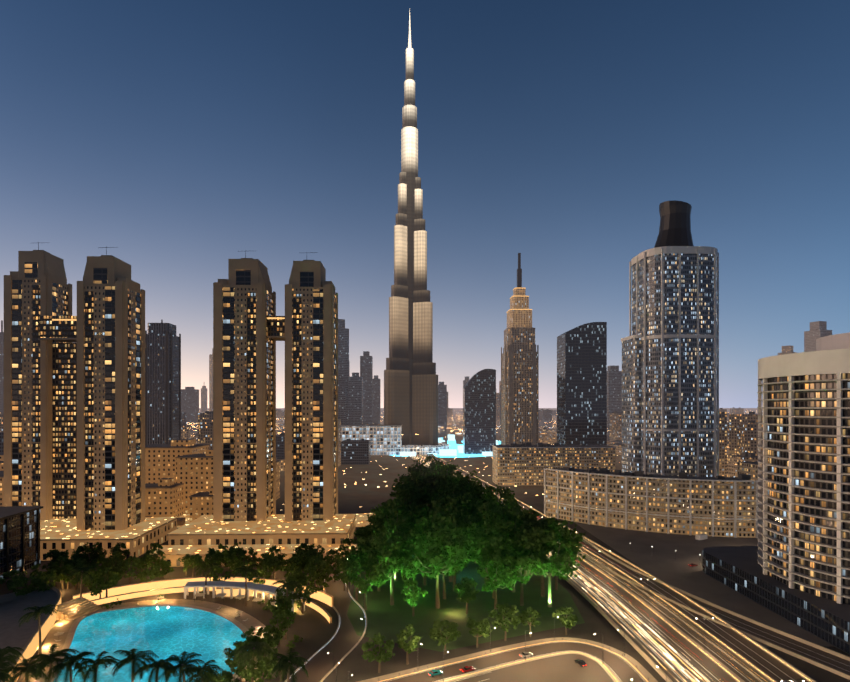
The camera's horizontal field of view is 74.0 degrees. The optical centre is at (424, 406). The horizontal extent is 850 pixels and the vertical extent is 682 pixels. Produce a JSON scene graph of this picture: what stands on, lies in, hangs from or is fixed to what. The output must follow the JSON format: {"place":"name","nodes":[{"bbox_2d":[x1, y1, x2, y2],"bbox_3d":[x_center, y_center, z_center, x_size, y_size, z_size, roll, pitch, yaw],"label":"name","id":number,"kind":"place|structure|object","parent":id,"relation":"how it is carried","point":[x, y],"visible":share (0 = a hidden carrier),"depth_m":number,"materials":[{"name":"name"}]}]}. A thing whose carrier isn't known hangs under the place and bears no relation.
{"place":"outdoors","nodes":[
{"label":"outdoors","id":0,"kind":"place"},
{"bbox_2d":[32,593,275,681],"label":"pool furniture","id":1,"kind":"object","parent":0,"point":[218,595],"visible":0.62,"depth_m":237.78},
{"bbox_2d":[145,323,180,444],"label":"tower","id":2,"kind":"structure","parent":0,"point":[162,383],"depth_m":586.11,"materials":[{"name":"concrete"}]},
{"bbox_2d":[285,565,366,681],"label":"road","id":3,"kind":"structure","parent":0,"point":[343,643],"depth_m":201.41,"materials":[{"name":"grey asphalt"}]},
{"bbox_2d":[0,408,849,681],"bbox_3d":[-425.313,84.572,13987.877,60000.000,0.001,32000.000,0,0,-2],"label":"ground","id":4,"kind":"structure","parent":0,"point":[363,489],"depth_m":239.98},
{"bbox_2d":[0,506,42,578],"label":"building","id":5,"kind":"structure","parent":4,"relation":"on","point":[20,538],"depth_m":271.58,"materials":[{"name":"black glass"}]},
{"bbox_2d":[4,242,71,519],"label":"tower","id":6,"kind":"structure","parent":4,"relation":"on","point":[36,285],"depth_m":361.51,"materials":[{"name":"beige concrete"}]},
{"bbox_2d":[77,246,144,529],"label":"tower","id":7,"kind":"structure","parent":4,"relation":"on","point":[110,395],"depth_m":333.45,"materials":[{"name":"beige concrete"}]},
{"bbox_2d":[0,439,280,521],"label":"mid-rise building","id":8,"kind":"structure","parent":4,"relation":"on","point":[178,477],"depth_m":443.80,"materials":[{"name":"concrete"}]},
{"bbox_2d":[22,599,276,681],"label":"pool","id":9,"kind":"structure","parent":4,"relation":"on","point":[164,629],"depth_m":209.74,"materials":[{"name":"teal liquid"}]},
{"bbox_2d":[0,581,304,681],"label":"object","id":10,"kind":"object","parent":4,"relation":"on","point":[13,606],"visible":0.62,"depth_m":229.25,"materials":[{"name":"beige concrete"}]},
{"bbox_2d":[5,587,260,681],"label":"pool lights","id":11,"kind":"object","parent":10,"relation":"attached to","point":[33,646],"visible":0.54,"depth_m":206.68},
{"bbox_2d":[73,578,331,622],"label":"curved terrace wall","id":12,"kind":"structure","parent":10,"relation":"attached to","point":[323,597],"depth_m":253.09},
{"bbox_2d":[38,316,284,518],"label":"tower links","id":13,"kind":"object","parent":4,"relation":"on","point":[64,430],"visible":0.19,"depth_m":367.14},
{"bbox_2d":[52,317,284,320],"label":"tower link lights","id":14,"kind":"object","parent":13,"relation":"attached to","point":[76,319],"visible":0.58,"depth_m":357.20},
{"bbox_2d":[40,514,357,566],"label":"podiums","id":15,"kind":"object","parent":4,"relation":"on","point":[201,535],"visible":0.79,"depth_m":320.55,"materials":[{"name":"brown concrete"}]},
{"bbox_2d":[213,250,275,521],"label":"tower","id":16,"kind":"structure","parent":4,"relation":"on","point":[244,409],"depth_m":353.84,"materials":[{"name":"beige concrete"}]},
{"bbox_2d":[145,513,374,527],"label":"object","id":17,"kind":"structure","parent":4,"relation":"on","point":[184,519],"depth_m":415.09,"materials":[{"name":"brown concrete"}]},
{"bbox_2d":[0,454,585,681],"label":"tree","id":18,"kind":"object","parent":4,"relation":"on","point":[478,524],"depth_m":244.67,"materials":[{"name":"green plant"}]},
{"bbox_2d":[0,560,308,681],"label":"palm fronds","id":19,"kind":"object","parent":18,"relation":"attached to","point":[167,667],"visible":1,"depth_m":147.10,"materials":[{"name":"green plant"}]},
{"bbox_2d":[285,252,337,520],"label":"tower","id":20,"kind":"structure","parent":4,"relation":"on","point":[311,395],"depth_m":355.10,"materials":[{"name":"beige concrete"}]},
{"bbox_2d":[72,540,648,679],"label":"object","id":21,"kind":"object","parent":4,"relation":"on","point":[325,611],"visible":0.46,"depth_m":250.17,"materials":[{"name":"stone"}]},
{"bbox_2d":[341,425,401,454],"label":"low-rise building","id":22,"kind":"structure","parent":4,"relation":"on","point":[386,439],"depth_m":982.34,"materials":[{"name":"paint"}]},
{"bbox_2d":[0,319,831,476],"bbox_3d":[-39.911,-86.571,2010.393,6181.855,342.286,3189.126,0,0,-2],"label":"city","id":23,"kind":"structure","parent":4,"relation":"on","point":[358,400],"depth_m":1258.09},
{"bbox_2d":[384,12,449,454],"bbox_3d":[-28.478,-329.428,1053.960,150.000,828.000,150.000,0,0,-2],"label":"skyscraper","id":24,"kind":"structure","parent":4,"relation":"on","point":[410,391],"depth_m":1035.31,"materials":[{"name":"grey metal"}]},
{"bbox_2d":[392,434,500,456],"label":"fountain lights","id":25,"kind":"object","parent":4,"relation":"on","point":[455,450],"visible":0.42,"depth_m":973.44},
{"bbox_2d":[463,369,495,453],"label":"high-rise building","id":26,"kind":"structure","parent":4,"relation":"on","point":[479,412],"depth_m":1002.96,"materials":[{"name":"black glass"}]},
{"bbox_2d":[501,253,538,444],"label":"art deco tower","id":27,"kind":"structure","parent":4,"relation":"on","point":[520,390],"depth_m":901.22,"materials":[{"name":"beige concrete"}]},
{"bbox_2d":[327,467,804,681],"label":"street lamps","id":28,"kind":"object","parent":4,"relation":"on","point":[490,641],"visible":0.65,"depth_m":187.72,"materials":[{"name":"grey metal"}]},
{"bbox_2d":[557,322,606,444],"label":"high-rise building","id":29,"kind":"structure","parent":4,"relation":"on","point":[581,384],"depth_m":703.11,"materials":[{"name":"black glass"}]},
{"bbox_2d":[492,442,757,537],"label":"low-rise building","id":30,"kind":"structure","parent":4,"relation":"on","point":[587,484],"depth_m":392.14,"materials":[{"name":"white paint"}]},
{"bbox_2d":[621,200,718,476],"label":"skyscraper","id":31,"kind":"structure","parent":4,"relation":"on","point":[670,385],"depth_m":423.64,"materials":[{"name":"white paint"}]},
{"bbox_2d":[0,0,849,407],"label":"sky","id":32,"kind":"structure","parent":0,"point":[182,138],"materials":[{"name":"blue"}]},
{"bbox_2d":[190,410,757,434],"bbox_3d":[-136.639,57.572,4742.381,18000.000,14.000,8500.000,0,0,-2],"label":"city light glitter","id":33,"kind":"object","parent":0,"point":[556,410],"depth_m":5798.00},
{"bbox_2d":[358,637,657,681],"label":"road","id":34,"kind":"structure","parent":0,"point":[561,666],"depth_m":183.61,"materials":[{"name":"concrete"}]},
{"bbox_2d":[428,670,442,676],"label":"teal car","id":35,"kind":"object","parent":34,"relation":"on","point":[432,673],"visible":1,"depth_m":177.20,"materials":[{"name":"teal paint"}]},
{"bbox_2d":[461,666,474,672],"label":"parked car","id":36,"kind":"object","parent":34,"relation":"on","point":[465,669],"visible":1,"depth_m":179.76,"materials":[{"name":"red paint"}]},
{"bbox_2d":[379,641,647,681],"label":"road kerb lights","id":37,"kind":"object","parent":34,"relation":"on","point":[524,660],"visible":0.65,"depth_m":186.15},
{"bbox_2d":[519,652,532,658],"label":"parked car","id":38,"kind":"object","parent":34,"relation":"on","point":[528,654],"visible":0.94,"depth_m":190.35,"materials":[{"name":"grey paint"}]},
{"bbox_2d":[574,659,586,666],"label":"dark car","id":39,"kind":"object","parent":34,"relation":"on","point":[581,663],"visible":1,"depth_m":184.12,"materials":[{"name":"grey paint"}]},
{"bbox_2d":[347,505,832,651],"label":"park lawn","id":40,"kind":"structure","parent":0,"point":[656,554],"depth_m":249.88,"materials":[{"name":"green plant"}]},
{"bbox_2d":[629,534,706,542],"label":"construction site","id":41,"kind":"object","parent":40,"relation":"on","point":[700,536],"visible":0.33,"depth_m":358.58,"materials":[{"name":"grey metal"}]},
{"bbox_2d":[703,332,849,654],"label":"building","id":42,"kind":"structure","parent":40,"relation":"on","point":[793,566],"depth_m":224.34,"materials":[{"name":"white paint"}]},
{"bbox_2d":[408,454,816,681],"bbox_3d":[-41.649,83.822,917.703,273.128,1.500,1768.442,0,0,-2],"label":"highway road","id":43,"kind":"structure","parent":0,"point":[771,666],"depth_m":213.38,"materials":[{"name":"grey asphalt"}]},
{"bbox_2d":[410,456,766,681],"bbox_3d":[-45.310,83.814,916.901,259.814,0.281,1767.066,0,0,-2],"label":"light trails","id":44,"kind":"object","parent":43,"relation":"on","point":[664,653],"visible":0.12,"depth_m":208.82,"materials":[{"name":"gold metal"}]},
{"bbox_2d":[441,459,807,681],"bbox_3d":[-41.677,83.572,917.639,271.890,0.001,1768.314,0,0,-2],"label":"highway barrier glow","id":45,"kind":"object","parent":43,"relation":"on","point":[690,619],"visible":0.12,"depth_m":215.47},
{"bbox_2d":[558,523,849,679],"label":"ramp road","id":46,"kind":"structure","parent":0,"point":[832,661],"depth_m":206.93,"materials":[{"name":"grey asphalt"}]}
]}

